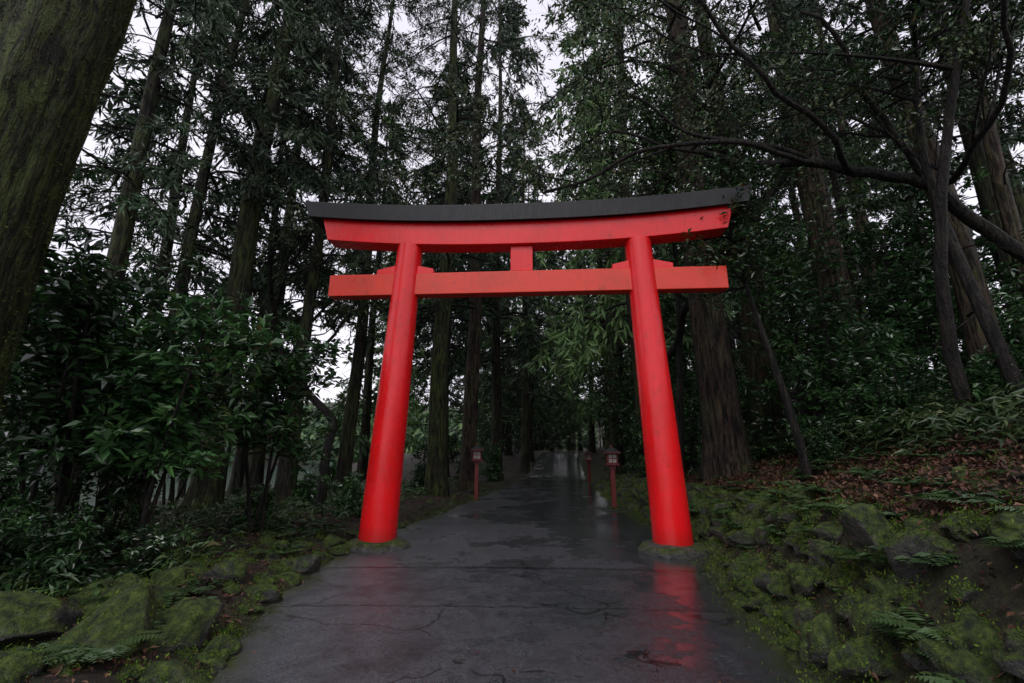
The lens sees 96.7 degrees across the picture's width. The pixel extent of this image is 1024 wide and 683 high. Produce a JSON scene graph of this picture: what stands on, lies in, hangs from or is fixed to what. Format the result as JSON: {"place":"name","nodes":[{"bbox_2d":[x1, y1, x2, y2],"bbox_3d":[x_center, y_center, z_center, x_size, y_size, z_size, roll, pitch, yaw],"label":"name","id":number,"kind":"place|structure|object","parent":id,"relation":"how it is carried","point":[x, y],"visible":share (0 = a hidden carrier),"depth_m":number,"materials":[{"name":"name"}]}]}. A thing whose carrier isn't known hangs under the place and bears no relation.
{"place":"outdoors","nodes":[
{"label":"outdoors","id":0,"kind":"place"},
{"bbox_2d":[5,465,334,505],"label":"lake","id":1,"kind":"structure","parent":0,"point":[91,501],"depth_m":42.33,"materials":[{"name":"grey liquid"}]},
{"bbox_2d":[211,451,801,682],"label":"asphalt path","id":2,"kind":"structure","parent":0,"point":[396,617],"depth_m":4.50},
{"bbox_2d":[0,374,1023,682],"bbox_3d":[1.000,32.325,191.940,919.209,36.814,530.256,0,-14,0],"label":"ground","id":3,"kind":"structure","parent":0,"point":[1008,574],"depth_m":4.01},
{"bbox_2d":[0,502,31,545],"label":"evergreen shrub","id":4,"kind":"object","parent":3,"relation":"on","point":[15,509],"visible":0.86,"depth_m":4.63,"materials":[{"name":"green plant"}]},
{"bbox_2d":[0,456,45,498],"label":"evergreen shrub","id":5,"kind":"object","parent":3,"relation":"on","point":[7,465],"visible":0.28,"depth_m":7.08,"materials":[{"name":"green plant"}]},
{"bbox_2d":[0,461,60,547],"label":"evergreen shrub","id":6,"kind":"object","parent":3,"relation":"on","point":[8,480],"visible":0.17,"depth_m":6.23,"materials":[{"name":"green plant"}]},
{"bbox_2d":[0,472,67,583],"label":"evergreen shrub","id":7,"kind":"object","parent":3,"relation":"on","point":[8,553],"visible":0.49,"depth_m":5.27,"materials":[{"name":"green plant"}]},
{"bbox_2d":[0,498,122,599],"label":"evergreen shrub","id":8,"kind":"object","parent":3,"relation":"on","point":[74,553],"visible":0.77,"depth_m":4.63,"materials":[{"name":"green plant"}]},
{"bbox_2d":[0,239,191,567],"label":"evergreen tree","id":9,"kind":"object","parent":3,"relation":"on","point":[92,311],"visible":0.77,"depth_m":5.59,"materials":[{"name":"green plant"}]},
{"bbox_2d":[0,256,205,529],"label":"evergreen tree","id":10,"kind":"object","parent":3,"relation":"on","point":[129,319],"visible":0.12,"depth_m":6.45,"materials":[{"name":"green plant"}]},
{"bbox_2d":[57,439,163,577],"bbox_3d":[-5.182,2.162,6.055,1.336,1.765,1.271,-4,-15,15],"label":"evergreen shrub","id":11,"kind":"object","parent":3,"relation":"on","point":[127,490],"visible":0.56,"depth_m":5.87,"materials":[{"name":"green plant"}]},
{"bbox_2d":[46,246,209,526],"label":"evergreen tree","id":12,"kind":"object","parent":3,"relation":"on","point":[149,305],"visible":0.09,"depth_m":8.37,"materials":[{"name":"green plant"}]},
{"bbox_2d":[23,0,254,507],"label":"cedar tree","id":13,"kind":"object","parent":3,"relation":"on","point":[125,94],"visible":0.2,"depth_m":16.15,"materials":[{"name":"green plant"}]},
{"bbox_2d":[19,286,284,567],"bbox_3d":[-4.243,1.142,6.029,2.826,3.711,2.498,-7,-16,26],"label":"evergreen tree","id":14,"kind":"object","parent":3,"relation":"on","point":[171,418],"visible":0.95,"depth_m":5.85,"materials":[{"name":"green plant"}]},
{"bbox_2d":[39,0,275,528],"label":"cedar tree","id":15,"kind":"object","parent":3,"relation":"on","point":[133,203],"visible":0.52,"depth_m":11.39,"materials":[{"name":"green plant"}]},
{"bbox_2d":[115,520,199,578],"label":"evergreen shrub","id":16,"kind":"object","parent":3,"relation":"on","point":[152,546],"visible":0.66,"depth_m":5.11,"materials":[{"name":"green plant"}]},
{"bbox_2d":[0,515,350,664],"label":"fern plants","id":17,"kind":"object","parent":3,"relation":"on","point":[92,653],"visible":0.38,"depth_m":4.51,"materials":[{"name":"green fern leaf"}]},
{"bbox_2d":[57,0,313,521],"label":"cedar tree","id":18,"kind":"object","parent":3,"relation":"on","point":[196,209],"visible":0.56,"depth_m":12.19,"materials":[{"name":"green plant"}]},
{"bbox_2d":[0,0,380,408],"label":"cedar tree","id":19,"kind":"object","parent":3,"relation":"on","point":[57,58],"visible":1,"depth_m":4.81,"materials":[{"name":"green plant"}]},
{"bbox_2d":[161,355,255,510],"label":"evergreen tree","id":20,"kind":"object","parent":3,"relation":"on","point":[171,490],"depth_m":12.83,"materials":[{"name":"green plant"}]},
{"bbox_2d":[0,490,472,682],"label":"fallen leaves","id":21,"kind":"object","parent":3,"relation":"on","point":[57,671],"visible":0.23,"depth_m":5.64,"materials":[{"name":"brown plant"}]},
{"bbox_2d":[0,475,480,598],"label":"undergrowth plants","id":22,"kind":"object","parent":3,"relation":"on","point":[197,511],"visible":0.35,"depth_m":8.25,"materials":[{"name":"green plant"}]},
{"bbox_2d":[0,485,496,682],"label":"mossy boulders","id":23,"kind":"object","parent":3,"relation":"on","point":[40,616],"visible":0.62,"depth_m":3.46,"materials":[{"name":"stone"}]},
{"bbox_2d":[223,478,289,532],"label":"evergreen shrub","id":24,"kind":"object","parent":3,"relation":"on","point":[255,499],"visible":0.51,"depth_m":8.28,"materials":[{"name":"green plant"}]},
{"bbox_2d":[141,0,378,516],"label":"cedar tree","id":25,"kind":"object","parent":3,"relation":"on","point":[210,491],"visible":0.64,"depth_m":12.37,"materials":[{"name":"green plant"}]},
{"bbox_2d":[165,320,355,535],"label":"evergreen tree","id":26,"kind":"object","parent":3,"relation":"on","point":[273,414],"visible":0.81,"depth_m":7.82,"materials":[{"name":"green plant"}]},
{"bbox_2d":[191,24,334,492],"bbox_3d":[-11.174,-5.199,21.835,7.274,25.151,6.544,0,-14,1],"label":"cedar tree","id":27,"kind":"object","parent":3,"relation":"on","point":[237,474],"visible":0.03,"depth_m":20.48,"materials":[{"name":"green plant"}]},
{"bbox_2d":[193,0,387,495],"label":"cedar tree","id":28,"kind":"object","parent":3,"relation":"on","point":[256,462],"visible":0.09,"depth_m":17.89,"materials":[{"name":"green plant"}]},
{"bbox_2d":[0,393,602,464],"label":"distant forest","id":29,"kind":"object","parent":3,"relation":"on","point":[309,431],"visible":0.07,"depth_m":134.18,"materials":[{"name":"plant"}]},
{"bbox_2d":[109,5,494,515],"bbox_3d":[-4.570,-1.549,13.586,8.279,12.982,10.964,-10,-17,34],"label":"crooked maple tree","id":30,"kind":"object","parent":3,"relation":"on","point":[320,406],"visible":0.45,"depth_m":12.64,"materials":[{"name":"green plant"}]},
{"bbox_2d":[207,0,402,505],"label":"cedar tree","id":31,"kind":"object","parent":3,"relation":"on","point":[287,484],"visible":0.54,"depth_m":14.08,"materials":[{"name":"green plant"}]},
{"bbox_2d":[283,470,332,508],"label":"evergreen shrub","id":32,"kind":"object","parent":3,"relation":"on","point":[306,486],"visible":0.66,"depth_m":12.20,"materials":[{"name":"green plant"}]},
{"bbox_2d":[253,0,391,500],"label":"cedar tree","id":33,"kind":"object","parent":3,"relation":"on","point":[351,136],"visible":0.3,"depth_m":15.98,"materials":[{"name":"green plant"}]},
{"bbox_2d":[321,470,365,517],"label":"evergreen shrub","id":34,"kind":"object","parent":3,"relation":"on","point":[350,489],"visible":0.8,"depth_m":10.58,"materials":[{"name":"green plant"}]},
{"bbox_2d":[271,0,446,497],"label":"cedar tree","id":35,"kind":"object","parent":3,"relation":"on","point":[346,452],"visible":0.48,"depth_m":17.17,"materials":[{"name":"green plant"}]},
{"bbox_2d":[312,98,430,482],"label":"cedar tree","id":36,"kind":"object","parent":3,"relation":"on","point":[367,404],"visible":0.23,"depth_m":24.89,"materials":[{"name":"green plant"}]},
{"bbox_2d":[344,536,410,554],"bbox_3d":[-2.263,3.432,7.619,1.129,0.283,1.071,0,-14,0],"label":"foundation stone","id":37,"kind":"object","parent":3,"relation":"on","point":[398,543],"visible":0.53,"depth_m":7.27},
{"bbox_2d":[356,200,429,435],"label":"cedar tree","id":38,"kind":"object","parent":3,"relation":"on","point":[379,349],"visible":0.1,"depth_m":40.46,"materials":[{"name":"green plant"}]},
{"bbox_2d":[370,253,431,453],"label":"cedar tree","id":39,"kind":"object","parent":3,"relation":"on","point":[415,408],"visible":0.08,"depth_m":34.34,"materials":[{"name":"green plant"}]},
{"bbox_2d":[407,462,426,494],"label":"evergreen shrub","id":40,"kind":"object","parent":3,"relation":"on","point":[419,476],"visible":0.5,"depth_m":16.59,"materials":[{"name":"green plant"}]},
{"bbox_2d":[317,0,553,496],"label":"cedar tree","id":41,"kind":"object","parent":3,"relation":"on","point":[436,479],"visible":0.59,"depth_m":17.57,"materials":[{"name":"green plant"}]},
{"bbox_2d":[366,57,519,433],"bbox_3d":[-3.953,-5.607,26.104,7.378,27.542,7.575,10,-17,-36],"label":"cedar tree","id":42,"kind":"object","parent":3,"relation":"on","point":[460,357],"visible":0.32,"depth_m":26.31,"materials":[{"name":"green plant"}]},
{"bbox_2d":[409,262,490,446],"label":"cedar tree","id":43,"kind":"object","parent":3,"relation":"on","point":[452,395],"visible":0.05,"depth_m":38.76,"materials":[{"name":"green plant"}]},
{"bbox_2d":[412,98,495,479],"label":"cedar tree","id":44,"kind":"object","parent":3,"relation":"on","point":[465,328],"visible":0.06,"depth_m":27.84,"materials":[{"name":"green plant"}]},
{"bbox_2d":[449,316,491,441],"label":"cedar tree","id":45,"kind":"object","parent":3,"relation":"on","point":[485,348],"visible":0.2,"depth_m":45.28,"materials":[{"name":"green plant"}]},
{"bbox_2d":[470,444,483,501],"bbox_3d":[-1.220,4.583,15.655,0.480,2.080,0.480,1,-14,-6],"label":"wooden lantern post","id":46,"kind":"object","parent":3,"relation":"on","point":[476,450],"visible":1,"depth_m":15.62,"materials":[{"name":"wood"}]},
{"bbox_2d":[367,0,588,492],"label":"cedar tree","id":47,"kind":"object","parent":3,"relation":"on","point":[468,444],"visible":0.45,"depth_m":21.08,"materials":[{"name":"green plant"}]},
{"bbox_2d":[478,439,505,481],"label":"evergreen shrub","id":48,"kind":"object","parent":3,"relation":"on","point":[489,469],"visible":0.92,"depth_m":24.78,"materials":[{"name":"green plant"}]},
{"bbox_2d":[415,0,584,481],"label":"cedar tree","id":49,"kind":"object","parent":3,"relation":"on","point":[523,340],"visible":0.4,"depth_m":28.20,"materials":[{"name":"green plant"}]},
{"bbox_2d":[0,452,1023,682],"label":"moss tufts","id":50,"kind":"object","parent":3,"relation":"on","point":[721,557],"visible":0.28,"depth_m":3.79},
{"bbox_2d":[461,172,567,455],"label":"cedar tree","id":51,"kind":"object","parent":3,"relation":"on","point":[508,451],"visible":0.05,"depth_m":43.89,"materials":[{"name":"green plant"}]},
{"bbox_2d":[459,110,590,472],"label":"cedar tree","id":52,"kind":"object","parent":3,"relation":"on","point":[524,447],"visible":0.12,"depth_m":35.09,"materials":[{"name":"green plant"}]},
{"bbox_2d":[479,174,587,461],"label":"cedar tree","id":53,"kind":"object","parent":3,"relation":"on","point":[532,408],"visible":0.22,"depth_m":40.72,"materials":[{"name":"green plant"}]},
{"bbox_2d":[543,249,630,453],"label":"cedar tree","id":54,"kind":"object","parent":3,"relation":"on","point":[592,446],"visible":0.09,"depth_m":42.65,"materials":[{"name":"green plant"}]},
{"bbox_2d":[555,171,632,428],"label":"cedar tree","id":55,"kind":"object","parent":3,"relation":"on","point":[593,303],"visible":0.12,"depth_m":38.16,"materials":[{"name":"green plant"}]},
{"bbox_2d":[502,1,695,474],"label":"cedar tree","id":56,"kind":"object","parent":3,"relation":"on","point":[620,469],"visible":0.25,"depth_m":26.01,"materials":[{"name":"green plant"}]},
{"bbox_2d":[520,54,684,469],"bbox_3d":[6.636,-7.207,32.727,10.228,32.986,10.751,12,-18,-40],"label":"cedar tree","id":57,"kind":"object","parent":3,"relation":"on","point":[598,262],"visible":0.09,"depth_m":31.86,"materials":[{"name":"green plant"}]},
{"bbox_2d":[579,348,636,470],"bbox_3d":[5.964,3.450,22.789,4.362,6.278,4.602,-11,-18,37],"label":"evergreen shrub","id":58,"kind":"object","parent":3,"relation":"on","point":[607,393],"visible":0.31,"depth_m":22.43,"materials":[{"name":"green plant"}]},
{"bbox_2d":[602,445,620,509],"bbox_3d":[2.950,4.048,13.315,0.480,1.980,0.480,-1,-14,3],"label":"wooden lantern post","id":59,"kind":"object","parent":3,"relation":"on","point":[611,452],"visible":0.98,"depth_m":13.30,"materials":[{"name":"wood"}]},
{"bbox_2d":[623,411,645,475],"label":"evergreen shrub","id":60,"kind":"object","parent":3,"relation":"on","point":[633,434],"visible":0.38,"depth_m":17.31,"materials":[{"name":"green plant"}]},
{"bbox_2d":[533,0,742,477],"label":"cedar tree","id":61,"kind":"object","parent":3,"relation":"on","point":[591,351],"visible":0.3,"depth_m":20.26,"materials":[{"name":"green plant"}]},
{"bbox_2d":[458,0,854,471],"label":"crooked maple tree","id":62,"kind":"object","parent":3,"relation":"on","point":[671,350],"visible":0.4,"depth_m":12.58,"materials":[{"name":"green plant"}]},
{"bbox_2d":[496,0,841,482],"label":"cedar tree","id":63,"kind":"object","parent":3,"relation":"on","point":[726,452],"visible":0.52,"depth_m":11.44,"materials":[{"name":"green plant"}]},
{"bbox_2d":[638,540,708,559],"bbox_3d":[2.582,3.347,7.272,1.140,0.287,1.072,0,-14,0],"label":"foundation stone","id":64,"kind":"object","parent":3,"relation":"on","point":[696,550],"visible":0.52,"depth_m":6.92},
{"bbox_2d":[305,184,752,545],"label":"torii gate","id":65,"kind":"structure","parent":64,"relation":"on","point":[636,227],"depth_m":8.43,"materials":[{"name":"paint"}]},
{"bbox_2d":[564,54,809,477],"bbox_3d":[5.364,-2.549,14.042,6.452,13.336,6.328,-5,-15,19],"label":"evergreen tree","id":66,"kind":"object","parent":3,"relation":"on","point":[679,392],"visible":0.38,"depth_m":13.71,"materials":[{"name":"green plant"}]},
{"bbox_2d":[672,375,701,470],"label":"evergreen shrub","id":67,"kind":"object","parent":3,"relation":"on","point":[692,413],"visible":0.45,"depth_m":14.86,"materials":[{"name":"green plant"}]},
{"bbox_2d":[637,280,742,461],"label":"evergreen tree","id":68,"kind":"object","parent":3,"relation":"on","point":[686,351],"visible":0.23,"depth_m":17.41,"materials":[{"name":"green plant"}]},
{"bbox_2d":[400,0,1023,264],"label":"crooked maple tree","id":69,"kind":"object","parent":3,"relation":"on","point":[958,209],"visible":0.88,"depth_m":8.62,"materials":[{"name":"green plant"}]},
{"bbox_2d":[648,22,790,330],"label":"cedar tree","id":70,"kind":"object","parent":3,"relation":"on","point":[735,304],"visible":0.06,"depth_m":25.17,"materials":[{"name":"green plant"}]},
{"bbox_2d":[597,489,856,682],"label":"moss strip","id":71,"kind":"object","parent":3,"relation":"on","point":[758,628],"visible":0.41,"depth_m":4.40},
{"bbox_2d":[621,0,841,451],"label":"cedar tree","id":72,"kind":"object","parent":3,"relation":"on","point":[755,371],"visible":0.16,"depth_m":13.58,"materials":[{"name":"green plant"}]},
{"bbox_2d":[705,132,765,419],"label":"cedar tree","id":73,"kind":"object","parent":3,"relation":"on","point":[738,332],"visible":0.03,"depth_m":32.46,"materials":[{"name":"green plant"}]},
{"bbox_2d":[661,138,822,481],"bbox_3d":[4.304,-0.546,8.614,2.952,6.491,3.093,-11,-18,37],"label":"evergreen tree","id":74,"kind":"object","parent":3,"relation":"on","point":[745,229],"visible":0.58,"depth_m":8.50,"materials":[{"name":"green plant"}]},
{"bbox_2d":[707,61,823,355],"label":"cedar tree","id":75,"kind":"object","parent":3,"relation":"on","point":[785,230],"visible":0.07,"depth_m":31.06,"materials":[{"name":"green plant"}]},
{"bbox_2d":[737,359,800,460],"bbox_3d":[6.469,1.907,11.868,2.024,2.680,2.088,7,-16,-27],"label":"evergreen shrub","id":76,"kind":"object","parent":3,"relation":"on","point":[761,402],"visible":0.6,"depth_m":11.65,"materials":[{"name":"green plant"}]},
{"bbox_2d":[666,0,932,441],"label":"cedar tree","id":77,"kind":"object","parent":3,"relation":"on","point":[813,193],"visible":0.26,"depth_m":12.19,"materials":[{"name":"green plant"}]},
{"bbox_2d":[730,203,876,438],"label":"evergreen tree","id":78,"kind":"object","parent":3,"relation":"on","point":[789,305],"visible":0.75,"depth_m":11.00,"materials":[{"name":"green plant"}]},
{"bbox_2d":[591,455,1023,682],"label":"mossy stone wall","id":79,"kind":"structure","parent":3,"relation":"on","point":[862,527],"depth_m":3.44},
{"bbox_2d":[629,429,1023,682],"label":"fern plants","id":80,"kind":"object","parent":79,"relation":"on","point":[900,624],"visible":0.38,"depth_m":4.00,"materials":[{"name":"green plant"}]},
{"bbox_2d":[761,339,860,458],"bbox_3d":[6.508,1.286,9.637,1.997,2.774,2.100,0,-14,0],"label":"evergreen shrub","id":81,"kind":"object","parent":3,"relation":"on","point":[812,374],"visible":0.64,"depth_m":9.61,"materials":[{"name":"green plant"}]},
{"bbox_2d":[754,29,878,402],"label":"cedar tree","id":82,"kind":"object","parent":3,"relation":"on","point":[793,208],"visible":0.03,"depth_m":31.43,"materials":[{"name":"green plant"}]},
{"bbox_2d":[784,416,849,467],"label":"evergreen shrub","id":83,"kind":"object","parent":3,"relation":"on","point":[820,448],"visible":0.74,"depth_m":8.25,"materials":[{"name":"green plant"}]},
{"bbox_2d":[637,478,1023,682],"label":"fallen leaves","id":84,"kind":"object","parent":3,"relation":"on","point":[921,604],"visible":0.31,"depth_m":3.38,"materials":[{"name":"brown plant"}]},
{"bbox_2d":[760,3,927,378],"bbox_3d":[13.467,-6.955,18.928,5.808,20.083,5.436,-7,-16,25],"label":"cedar tree","id":85,"kind":"object","parent":3,"relation":"on","point":[840,204],"visible":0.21,"depth_m":18.10,"materials":[{"name":"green plant"}]},
{"bbox_2d":[685,418,1023,517],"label":"fallen leaves","id":86,"kind":"object","parent":3,"relation":"on","point":[916,488],"visible":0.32,"depth_m":5.13,"materials":[{"name":"brown plant"}]},
{"bbox_2d":[695,373,1023,461],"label":"bamboo grass","id":87,"kind":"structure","parent":3,"relation":"on","point":[1012,402],"depth_m":6.34,"materials":[{"name":"green plant"}]},
{"bbox_2d":[787,219,940,379],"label":"evergreen tree","id":88,"kind":"object","parent":3,"relation":"on","point":[896,265],"visible":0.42,"depth_m":11.80,"materials":[{"name":"green plant"}]},
{"bbox_2d":[761,0,969,379],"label":"cedar tree","id":89,"kind":"object","parent":3,"relation":"on","point":[843,20],"visible":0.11,"depth_m":23.48,"materials":[{"name":"green plant"}]},
{"bbox_2d":[728,0,1023,367],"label":"cedar tree","id":90,"kind":"object","parent":3,"relation":"on","point":[974,337],"visible":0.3,"depth_m":9.79,"materials":[{"name":"green plant"}]},
{"bbox_2d":[810,300,946,448],"bbox_3d":[6.829,0.819,8.698,2.100,2.774,1.997,-13,-19,42],"label":"evergreen shrub","id":91,"kind":"object","parent":3,"relation":"on","point":[887,341],"visible":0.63,"depth_m":8.57,"materials":[{"name":"green plant"}]},
{"bbox_2d":[815,312,950,413],"bbox_3d":[8.042,0.695,9.943,2.277,3.015,2.349,2,-14,-7],"label":"evergreen shrub","id":92,"kind":"object","parent":3,"relation":"on","point":[902,341],"visible":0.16,"depth_m":9.85,"materials":[{"name":"green plant"}]},
{"bbox_2d":[743,0,1023,435],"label":"evergreen tree","id":93,"kind":"object","parent":3,"relation":"on","point":[945,240],"visible":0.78,"depth_m":7.38,"materials":[{"name":"green plant"}]},
{"bbox_2d":[849,349,954,456],"bbox_3d":[6.369,1.023,7.385,1.336,1.765,1.271,2,-14,-9],"label":"evergreen shrub","id":94,"kind":"object","parent":3,"relation":"on","point":[896,388],"visible":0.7,"depth_m":7.42,"materials":[{"name":"green plant"}]},
{"bbox_2d":[863,266,967,398],"bbox_3d":[10.476,-0.078,11.410,2.871,3.685,2.783,4,-15,-15],"label":"evergreen shrub","id":95,"kind":"object","parent":3,"relation":"on","point":[909,321],"visible":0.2,"depth_m":11.40,"materials":[{"name":"green plant"}]},
{"bbox_2d":[812,0,1023,309],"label":"cedar tree","id":96,"kind":"object","parent":3,"relation":"on","point":[1003,196],"visible":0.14,"depth_m":10.51,"materials":[{"name":"green plant"}]},
{"bbox_2d":[813,1,1023,341],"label":"cedar tree","id":97,"kind":"object","parent":3,"relation":"on","point":[984,194],"visible":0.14,"depth_m":13.81,"materials":[{"name":"green plant"}]},
{"bbox_2d":[845,214,998,369],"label":"evergreen tree","id":98,"kind":"object","parent":3,"relation":"on","point":[916,262],"visible":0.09,"depth_m":13.96,"materials":[{"name":"green plant"}]},
{"bbox_2d":[858,63,999,298],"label":"cedar tree","id":99,"kind":"object","parent":3,"relation":"on","point":[960,196],"visible":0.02,"depth_m":25.30,"materials":[{"name":"green plant"}]},
{"bbox_2d":[863,138,1023,328],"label":"evergreen tree","id":100,"kind":"object","parent":3,"relation":"on","point":[915,236],"visible":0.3,"depth_m":11.53,"materials":[{"name":"green plant"}]},
{"bbox_2d":[888,271,1023,405],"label":"evergreen shrub","id":101,"kind":"object","parent":3,"relation":"on","point":[959,331],"visible":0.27,"depth_m":9.82,"materials":[{"name":"green plant"}]},
{"bbox_2d":[898,1,1023,280],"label":"cedar tree","id":102,"kind":"object","parent":3,"relation":"on","point":[1015,184],"visible":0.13,"depth_m":19.35,"materials":[{"name":"green plant"}]},
{"bbox_2d":[917,344,1023,433],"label":"evergreen shrub","id":103,"kind":"object","parent":3,"relation":"on","point":[979,376],"visible":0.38,"depth_m":6.52,"materials":[{"name":"green plant"}]},
{"bbox_2d":[997,292,1023,388],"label":"evergreen shrub","id":104,"kind":"object","parent":3,"relation":"on","point":[1018,335],"visible":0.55,"depth_m":6.76,"materials":[{"name":"green plant"}]},
{"bbox_2d":[11,0,1023,407],"label":"sky","id":105,"kind":"structure","parent":0,"point":[138,23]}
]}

